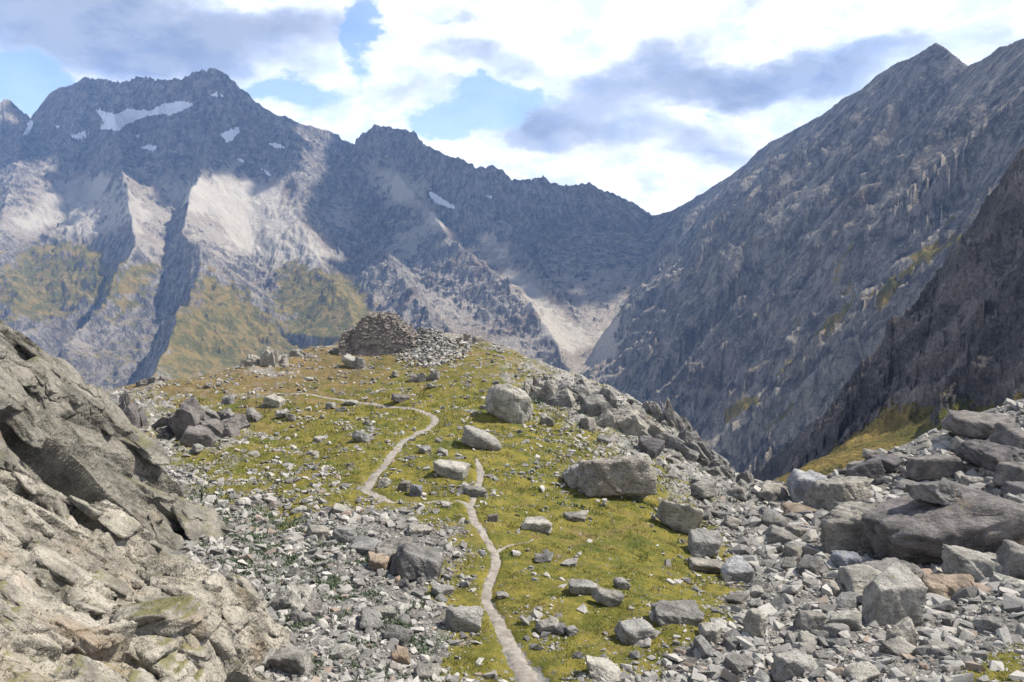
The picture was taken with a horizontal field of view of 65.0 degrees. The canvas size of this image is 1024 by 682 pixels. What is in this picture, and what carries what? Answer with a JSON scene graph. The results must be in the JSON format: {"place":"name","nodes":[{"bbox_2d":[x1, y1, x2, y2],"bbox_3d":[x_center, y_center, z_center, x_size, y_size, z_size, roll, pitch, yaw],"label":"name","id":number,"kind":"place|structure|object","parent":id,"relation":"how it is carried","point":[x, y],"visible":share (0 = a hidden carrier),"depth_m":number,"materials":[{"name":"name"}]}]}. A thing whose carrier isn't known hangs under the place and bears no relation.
{"place":"outdoors","nodes":[
{"label":"outdoors","id":0,"kind":"place"},
{"bbox_2d":[266,393,540,681],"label":"path","id":1,"kind":"structure","parent":0,"point":[523,671],"depth_m":36.25,"materials":[{"name":"gravel"}]},
{"bbox_2d":[0,38,1023,482],"bbox_3d":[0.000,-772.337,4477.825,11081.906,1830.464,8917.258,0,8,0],"label":"mountains","id":2,"kind":"structure","parent":0,"point":[838,284],"depth_m":3364.27,"materials":[{"name":"stone"}]},
{"bbox_2d":[0,0,1023,214],"label":"sky","id":3,"kind":"structure","parent":0,"point":[652,104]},
{"bbox_2d":[105,338,1023,681],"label":"ground","id":4,"kind":"structure","parent":0,"point":[511,498],"depth_m":47.15,"materials":[{"name":"plant"}]},
{"bbox_2d":[0,319,238,552],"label":"cliff","id":5,"kind":"structure","parent":4,"relation":"on","point":[66,430],"depth_m":34.51,"materials":[{"name":"stone"}]},
{"bbox_2d":[116,391,148,427],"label":"rock outcrop","id":6,"kind":"object","parent":4,"relation":"on","point":[137,418],"visible":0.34,"depth_m":64.89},
{"bbox_2d":[0,469,291,681],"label":"rock slab","id":7,"kind":"object","parent":4,"relation":"on","point":[105,590],"visible":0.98,"depth_m":16.11,"materials":[{"name":"stone"}]},
{"bbox_2d":[136,375,168,386],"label":"rock outcrop","id":8,"kind":"object","parent":4,"relation":"on","point":[142,382],"visible":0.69,"depth_m":79.78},
{"bbox_2d":[180,425,213,446],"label":"boulder","id":9,"kind":"object","parent":4,"relation":"on","point":[197,434],"visible":0.83,"depth_m":61.08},
{"bbox_2d":[151,397,250,439],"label":"rock outcrop","id":10,"kind":"object","parent":4,"relation":"on","point":[184,416],"visible":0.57,"depth_m":64.77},
{"bbox_2d":[204,407,262,421],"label":"rock outcrop","id":11,"kind":"object","parent":4,"relation":"on","point":[253,414],"visible":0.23,"depth_m":69.28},
{"bbox_2d":[240,347,289,367],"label":"rock outcrop","id":12,"kind":"object","parent":4,"relation":"on","point":[268,357],"visible":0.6,"depth_m":88.56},
{"bbox_2d":[263,394,284,407],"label":"boulder","id":13,"kind":"object","parent":4,"relation":"on","point":[273,400],"visible":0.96,"depth_m":74.12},
{"bbox_2d":[257,580,308,610],"bbox_3d":[-8.098,9.166,27.642,2.592,1.382,1.605,-1,8,-9],"label":"rock","id":14,"kind":"object","parent":4,"relation":"on","point":[288,596],"visible":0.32,"depth_m":27.29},
{"bbox_2d":[268,646,313,676],"bbox_3d":[-6.021,8.746,21.960,1.183,0.765,0.946,5,9,-6],"label":"boulder","id":15,"kind":"object","parent":4,"relation":"on","point":[295,660],"visible":0.98,"depth_m":21.70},
{"bbox_2d":[289,609,315,623],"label":"boulder","id":16,"kind":"object","parent":4,"relation":"on","point":[299,616],"visible":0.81,"depth_m":25.87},
{"bbox_2d":[296,585,312,599],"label":"boulder","id":17,"kind":"object","parent":4,"relation":"on","point":[305,590],"visible":0.34,"depth_m":28.85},
{"bbox_2d":[303,599,321,616],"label":"boulder","id":18,"kind":"object","parent":4,"relation":"on","point":[312,606],"visible":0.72,"depth_m":27.11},
{"bbox_2d":[306,524,329,538],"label":"boulder","id":19,"kind":"object","parent":4,"relation":"on","point":[318,531],"visible":0.75,"depth_m":37.58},
{"bbox_2d":[329,643,356,658],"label":"boulder","id":20,"kind":"object","parent":4,"relation":"on","point":[343,651],"visible":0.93,"depth_m":23.77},
{"bbox_2d":[332,526,357,543],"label":"boulder","id":21,"kind":"object","parent":4,"relation":"on","point":[349,534],"visible":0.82,"depth_m":36.75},
{"bbox_2d":[341,353,356,368],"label":"boulder","id":22,"kind":"object","parent":4,"relation":"on","point":[347,360],"visible":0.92,"depth_m":89.38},
{"bbox_2d":[344,535,381,553],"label":"boulder","id":23,"kind":"object","parent":4,"relation":"on","point":[363,544],"visible":0.65,"depth_m":35.43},
{"bbox_2d":[352,430,374,442],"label":"boulder","id":24,"kind":"object","parent":4,"relation":"on","point":[360,436],"visible":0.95,"depth_m":60.05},
{"bbox_2d":[358,606,383,630],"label":"boulder","id":25,"kind":"object","parent":4,"relation":"on","point":[369,616],"visible":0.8,"depth_m":26.25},
{"bbox_2d":[338,311,417,355],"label":"stone ruin","id":26,"kind":"object","parent":4,"relation":"on","point":[377,333],"visible":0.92,"depth_m":95.82,"materials":[{"name":"stone"}]},
{"bbox_2d":[368,551,389,570],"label":"boulder","id":27,"kind":"object","parent":4,"relation":"on","point":[377,561],"visible":0.94,"depth_m":33.25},
{"bbox_2d":[373,605,396,617],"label":"boulder","id":28,"kind":"object","parent":4,"relation":"on","point":[389,610],"visible":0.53,"depth_m":27.55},
{"bbox_2d":[375,536,412,562],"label":"boulder","id":29,"kind":"object","parent":4,"relation":"on","point":[387,547],"visible":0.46,"depth_m":34.30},
{"bbox_2d":[382,624,413,646],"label":"boulder","id":30,"kind":"object","parent":4,"relation":"on","point":[402,635],"visible":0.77,"depth_m":25.74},
{"bbox_2d":[390,648,410,663],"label":"boulder","id":31,"kind":"object","parent":4,"relation":"on","point":[401,656],"visible":0.8,"depth_m":24.10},
{"bbox_2d":[389,542,443,581],"bbox_3d":[-3.961,9.122,33.228,2.252,1.445,1.802,5,9,-6],"label":"boulder","id":32,"kind":"object","parent":4,"relation":"on","point":[411,561],"visible":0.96,"depth_m":32.59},
{"bbox_2d":[407,524,432,535],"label":"boulder","id":33,"kind":"object","parent":4,"relation":"on","point":[417,529],"visible":0.84,"depth_m":38.77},
{"bbox_2d":[409,368,439,381],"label":"rock outcrop","id":34,"kind":"object","parent":4,"relation":"on","point":[433,375],"visible":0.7,"depth_m":80.85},
{"bbox_2d":[413,663,441,679],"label":"boulder","id":35,"kind":"object","parent":4,"relation":"on","point":[423,670],"visible":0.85,"depth_m":23.49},
{"bbox_2d":[392,326,470,367],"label":"rubble","id":36,"kind":"object","parent":4,"relation":"on","point":[433,348],"visible":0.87,"depth_m":93.58,"materials":[{"name":"stone"}]},
{"bbox_2d":[431,584,454,595],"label":"boulder","id":37,"kind":"object","parent":4,"relation":"on","point":[443,589],"visible":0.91,"depth_m":31.50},
{"bbox_2d":[433,459,469,479],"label":"boulder","id":38,"kind":"object","parent":4,"relation":"on","point":[456,470],"visible":1,"depth_m":49.11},
{"bbox_2d":[440,333,481,342],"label":"rock outcrop","id":39,"kind":"object","parent":4,"relation":"on","point":[467,337],"visible":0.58,"depth_m":98.84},
{"bbox_2d":[445,605,482,632],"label":"boulder","id":40,"kind":"object","parent":4,"relation":"on","point":[464,618],"visible":0.97,"depth_m":27.70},
{"bbox_2d":[462,485,488,497],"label":"boulder","id":41,"kind":"object","parent":4,"relation":"on","point":[473,491],"visible":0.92,"depth_m":46.61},
{"bbox_2d":[186,383,766,681],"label":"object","id":42,"kind":"object","parent":4,"relation":"on","point":[336,597],"visible":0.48,"depth_m":32.88,"materials":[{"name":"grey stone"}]},
{"bbox_2d":[462,425,501,450],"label":"boulder","id":43,"kind":"object","parent":4,"relation":"on","point":[475,437],"visible":1,"depth_m":56.16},
{"bbox_2d":[485,383,532,423],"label":"boulder","id":44,"kind":"object","parent":4,"relation":"on","point":[508,402],"visible":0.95,"depth_m":65.88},
{"bbox_2d":[521,516,552,534],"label":"boulder","id":45,"kind":"object","parent":4,"relation":"on","point":[542,524],"visible":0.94,"depth_m":41.05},
{"bbox_2d":[535,552,553,562],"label":"boulder","id":46,"kind":"object","parent":4,"relation":"on","point":[542,557],"visible":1,"depth_m":36.06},
{"bbox_2d":[535,617,558,633],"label":"boulder","id":47,"kind":"object","parent":4,"relation":"on","point":[545,625],"visible":0.91,"depth_m":27.55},
{"bbox_2d":[520,374,574,403],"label":"rock outcrop","id":48,"kind":"object","parent":4,"relation":"on","point":[545,390],"visible":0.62,"depth_m":73.39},
{"bbox_2d":[106,338,1023,681],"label":"scree","id":49,"kind":"structure","parent":4,"relation":"on","point":[790,584],"depth_m":34.50,"materials":[{"name":"stone"}]},
{"bbox_2d":[561,463,578,488],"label":"boulder","id":50,"kind":"object","parent":4,"relation":"on","point":[569,475],"visible":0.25,"depth_m":50.77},
{"bbox_2d":[563,510,588,521],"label":"boulder","id":51,"kind":"object","parent":4,"relation":"on","point":[581,515],"visible":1,"depth_m":44.42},
{"bbox_2d":[549,379,617,411],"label":"rock outcrop","id":52,"kind":"object","parent":4,"relation":"on","point":[579,389],"visible":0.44,"depth_m":73.41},
{"bbox_2d":[569,579,597,594],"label":"boulder","id":53,"kind":"object","parent":4,"relation":"on","point":[580,586],"visible":0.98,"depth_m":31.43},
{"bbox_2d":[580,417,595,431],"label":"boulder","id":54,"kind":"object","parent":4,"relation":"on","point":[588,424],"visible":0.9,"depth_m":67.54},
{"bbox_2d":[580,394,606,416],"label":"boulder","id":55,"kind":"object","parent":4,"relation":"on","point":[595,405],"visible":0.83,"depth_m":71.52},
{"bbox_2d":[585,655,620,681],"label":"boulder","id":56,"kind":"object","parent":4,"relation":"on","point":[605,668],"visible":0.99,"depth_m":23.53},
{"bbox_2d":[591,587,623,606],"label":"boulder","id":57,"kind":"object","parent":4,"relation":"on","point":[608,597],"visible":0.99,"depth_m":30.20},
{"bbox_2d":[577,455,656,498],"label":"boulder","id":58,"kind":"object","parent":4,"relation":"on","point":[631,476],"visible":0.96,"depth_m":49.88,"materials":[{"name":"stone"}]},
{"bbox_2d":[613,577,630,589],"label":"boulder","id":59,"kind":"object","parent":4,"relation":"on","point":[621,583],"visible":0.98,"depth_m":32.83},
{"bbox_2d":[596,409,669,445],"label":"rock outcrop","id":60,"kind":"object","parent":4,"relation":"on","point":[639,425],"visible":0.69,"depth_m":70.08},
{"bbox_2d":[614,618,657,644],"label":"boulder","id":61,"kind":"object","parent":4,"relation":"on","point":[632,631],"visible":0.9,"depth_m":26.52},
{"bbox_2d":[638,435,664,458],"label":"boulder","id":62,"kind":"object","parent":4,"relation":"on","point":[651,447],"visible":0.8,"depth_m":64.14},
{"bbox_2d":[642,398,704,443],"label":"rock outcrop","id":63,"kind":"object","parent":4,"relation":"on","point":[669,415],"visible":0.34,"depth_m":75.93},
{"bbox_2d":[651,599,704,625],"bbox_3d":[5.771,9.594,28.213,1.780,0.615,1.424,5,9,-6],"label":"boulder","id":64,"kind":"object","parent":4,"relation":"on","point":[683,611],"visible":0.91,"depth_m":27.85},
{"bbox_2d":[655,499,703,533],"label":"boulder","id":65,"kind":"object","parent":4,"relation":"on","point":[684,518],"visible":0.96,"depth_m":46.22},
{"bbox_2d":[666,425,733,469],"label":"rock outcrop","id":66,"kind":"object","parent":4,"relation":"on","point":[687,445],"visible":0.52,"depth_m":70.38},
{"bbox_2d":[693,635,714,658],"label":"boulder","id":67,"kind":"object","parent":4,"relation":"on","point":[701,644],"visible":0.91,"depth_m":25.25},
{"bbox_2d":[691,481,717,498],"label":"boulder","id":68,"kind":"object","parent":4,"relation":"on","point":[704,489],"visible":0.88,"depth_m":55.16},
{"bbox_2d":[687,528,722,557],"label":"boulder","id":69,"kind":"object","parent":4,"relation":"on","point":[702,542],"visible":0.97,"depth_m":42.11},
{"bbox_2d":[687,557,723,573],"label":"boulder","id":70,"kind":"object","parent":4,"relation":"on","point":[713,566],"visible":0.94,"depth_m":39.52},
{"bbox_2d":[698,622,722,643],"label":"boulder","id":71,"kind":"object","parent":4,"relation":"on","point":[710,632],"visible":0.95,"depth_m":26.15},
{"bbox_2d":[707,459,753,482],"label":"rock outcrop","id":72,"kind":"object","parent":4,"relation":"on","point":[716,467],"visible":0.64,"depth_m":69.06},
{"bbox_2d":[722,636,739,651],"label":"boulder","id":73,"kind":"object","parent":4,"relation":"on","point":[731,643],"visible":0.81,"depth_m":25.65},
{"bbox_2d":[722,515,739,529],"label":"boulder","id":74,"kind":"object","parent":4,"relation":"on","point":[731,522],"visible":0.81,"depth_m":48.89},
{"bbox_2d":[722,488,746,501],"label":"boulder","id":75,"kind":"object","parent":4,"relation":"on","point":[739,493],"visible":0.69,"depth_m":59.43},
{"bbox_2d":[724,590,750,603],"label":"boulder","id":76,"kind":"object","parent":4,"relation":"on","point":[739,597],"visible":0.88,"depth_m":34.35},
{"bbox_2d":[721,555,755,581],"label":"boulder","id":77,"kind":"object","parent":4,"relation":"on","point":[737,567],"visible":0.79,"depth_m":38.42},
{"bbox_2d":[724,653,753,674],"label":"boulder","id":78,"kind":"object","parent":4,"relation":"on","point":[738,664],"visible":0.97,"depth_m":24.01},
{"bbox_2d":[742,608,767,637],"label":"boulder","id":79,"kind":"object","parent":4,"relation":"on","point":[755,621],"visible":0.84,"depth_m":26.92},
{"bbox_2d":[758,482,787,501],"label":"boulder","id":80,"kind":"object","parent":4,"relation":"on","point":[769,491],"visible":0.92,"depth_m":64.56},
{"bbox_2d":[761,509,787,527],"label":"boulder","id":81,"kind":"object","parent":4,"relation":"on","point":[768,518],"visible":0.51,"depth_m":49.53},
{"bbox_2d":[763,524,801,544],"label":"boulder","id":82,"kind":"object","parent":4,"relation":"on","point":[775,534],"visible":0.73,"depth_m":46.45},
{"bbox_2d":[782,543,802,557],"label":"boulder","id":83,"kind":"object","parent":4,"relation":"on","point":[791,549],"visible":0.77,"depth_m":43.80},
{"bbox_2d":[770,649,818,681],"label":"boulder","id":84,"kind":"object","parent":4,"relation":"on","point":[788,665],"visible":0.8,"depth_m":22.94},
{"bbox_2d":[784,525,807,537],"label":"boulder","id":85,"kind":"object","parent":4,"relation":"on","point":[798,531],"visible":0.61,"depth_m":47.43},
{"bbox_2d":[780,502,816,514],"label":"boulder","id":86,"kind":"object","parent":4,"relation":"on","point":[786,507],"visible":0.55,"depth_m":58.65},
{"bbox_2d":[786,468,827,502],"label":"boulder","id":87,"kind":"object","parent":4,"relation":"on","point":[799,483],"visible":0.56,"depth_m":63.66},
{"bbox_2d":[797,630,818,647],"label":"boulder","id":88,"kind":"object","parent":4,"relation":"on","point":[810,638],"visible":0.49,"depth_m":26.37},
{"bbox_2d":[793,610,826,632],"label":"boulder","id":89,"kind":"object","parent":4,"relation":"on","point":[807,620],"visible":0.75,"depth_m":28.60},
{"bbox_2d":[795,554,825,575],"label":"boulder","id":90,"kind":"object","parent":4,"relation":"on","point":[815,565],"visible":0.71,"depth_m":39.41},
{"bbox_2d":[822,580,845,596],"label":"boulder","id":91,"kind":"object","parent":4,"relation":"on","point":[836,587],"visible":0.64,"depth_m":35.56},
{"bbox_2d":[820,623,849,637],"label":"boulder","id":92,"kind":"object","parent":4,"relation":"on","point":[834,629],"visible":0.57,"depth_m":27.85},
{"bbox_2d":[803,476,873,511],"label":"boulder","id":93,"kind":"object","parent":4,"relation":"on","point":[826,494],"visible":0.68,"depth_m":58.84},
{"bbox_2d":[830,610,861,630],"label":"boulder","id":94,"kind":"object","parent":4,"relation":"on","point":[852,618],"visible":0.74,"depth_m":29.36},
{"bbox_2d":[830,550,861,568],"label":"boulder","id":95,"kind":"object","parent":4,"relation":"on","point":[838,558],"visible":0.58,"depth_m":40.26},
{"bbox_2d":[818,501,877,552],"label":"boulder","id":96,"kind":"object","parent":4,"relation":"on","point":[841,525],"visible":0.48,"depth_m":43.74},
{"bbox_2d":[835,591,860,608],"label":"boulder","id":97,"kind":"object","parent":4,"relation":"on","point":[847,600],"visible":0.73,"depth_m":33.74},
{"bbox_2d":[837,564,880,592],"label":"boulder","id":98,"kind":"object","parent":4,"relation":"on","point":[857,578],"visible":0.51,"depth_m":35.51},
{"bbox_2d":[842,661,879,681],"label":"boulder","id":99,"kind":"object","parent":4,"relation":"on","point":[861,671],"visible":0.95,"depth_m":22.41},
{"bbox_2d":[843,457,885,484],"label":"boulder","id":100,"kind":"object","parent":4,"relation":"on","point":[872,468],"visible":0.66,"depth_m":66.95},
{"bbox_2d":[863,454,904,472],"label":"boulder","id":101,"kind":"object","parent":4,"relation":"on","point":[892,463],"visible":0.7,"depth_m":68.63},
{"bbox_2d":[853,557,925,574],"bbox_3d":[17.754,11.191,37.777,2.567,1.643,2.302,-2,8,-12],"label":"boulder","id":102,"kind":"object","parent":4,"relation":"on","point":[884,564],"visible":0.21,"depth_m":37.85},
{"bbox_2d":[862,561,927,626],"bbox_3d":[14.475,9.973,31.029,2.445,2.395,1.956,5,8,-18],"label":"boulder","id":103,"kind":"object","parent":4,"relation":"on","point":[894,593],"visible":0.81,"depth_m":30.28,"materials":[{"name":"stone"}]},
{"bbox_2d":[879,636,915,656],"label":"boulder","id":104,"kind":"object","parent":4,"relation":"on","point":[897,646],"visible":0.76,"depth_m":24.62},
{"bbox_2d":[885,617,919,645],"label":"boulder","id":105,"kind":"object","parent":4,"relation":"on","point":[904,628],"visible":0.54,"depth_m":25.37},
{"bbox_2d":[889,663,915,678],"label":"boulder","id":106,"kind":"object","parent":4,"relation":"on","point":[906,669],"visible":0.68,"depth_m":22.28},
{"bbox_2d":[906,454,966,480],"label":"boulder","id":107,"kind":"object","parent":4,"relation":"on","point":[931,467],"visible":0.9,"depth_m":64.79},
{"bbox_2d":[925,647,952,659],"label":"boulder","id":108,"kind":"object","parent":4,"relation":"on","point":[936,653],"visible":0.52,"depth_m":24.00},
{"bbox_2d":[859,479,1023,565],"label":"boulder","id":109,"kind":"object","parent":4,"relation":"on","point":[908,528],"visible":0.78,"depth_m":40.81,"materials":[{"name":"stone"}]},
{"bbox_2d":[905,480,962,505],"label":"boulder","id":110,"kind":"object","parent":109,"relation":"on","point":[945,493],"visible":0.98,"depth_m":41.81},
{"bbox_2d":[917,573,973,598],"bbox_3d":[19.101,10.894,35.301,2.517,1.301,2.013,-1,8,-6],"label":"boulder","id":111,"kind":"object","parent":4,"relation":"on","point":[945,585],"visible":0.57,"depth_m":34.89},
{"bbox_2d":[959,475,983,485],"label":"boulder","id":112,"kind":"object","parent":4,"relation":"on","point":[967,480],"visible":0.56,"depth_m":61.95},
{"bbox_2d":[940,544,1003,581],"bbox_3d":[21.813,10.759,37.825,2.716,1.662,2.173,7,11,10],"label":"boulder","id":113,"kind":"object","parent":4,"relation":"on","point":[976,565],"visible":0.69,"depth_m":37.40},
{"bbox_2d":[940,409,1015,439],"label":"boulder","id":114,"kind":"object","parent":4,"relation":"on","point":[972,424],"visible":0.75,"depth_m":70.99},
{"bbox_2d":[972,615,1003,632],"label":"boulder","id":115,"kind":"object","parent":4,"relation":"on","point":[991,624],"visible":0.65,"depth_m":29.00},
{"bbox_2d":[954,439,1023,470],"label":"boulder","id":116,"kind":"object","parent":4,"relation":"on","point":[988,455],"visible":0.84,"depth_m":64.01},
{"bbox_2d":[989,422,1023,448],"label":"boulder","id":117,"kind":"object","parent":4,"relation":"on","point":[1004,434],"visible":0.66,"depth_m":65.59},
{"bbox_2d":[992,461,1023,486],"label":"boulder","id":118,"kind":"object","parent":4,"relation":"on","point":[1012,471],"visible":0.74,"depth_m":59.36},
{"bbox_2d":[996,539,1023,579],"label":"boulder","id":119,"kind":"object","parent":4,"relation":"on","point":[1010,556],"visible":0.81,"depth_m":36.68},
{"bbox_2d":[1000,575,1023,587],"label":"boulder","id":120,"kind":"object","parent":4,"relation":"on","point":[1015,582],"visible":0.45,"depth_m":34.34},
{"bbox_2d":[1003,481,1023,496],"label":"boulder","id":121,"kind":"object","parent":4,"relation":"on","point":[1014,487],"visible":0.6,"depth_m":56.40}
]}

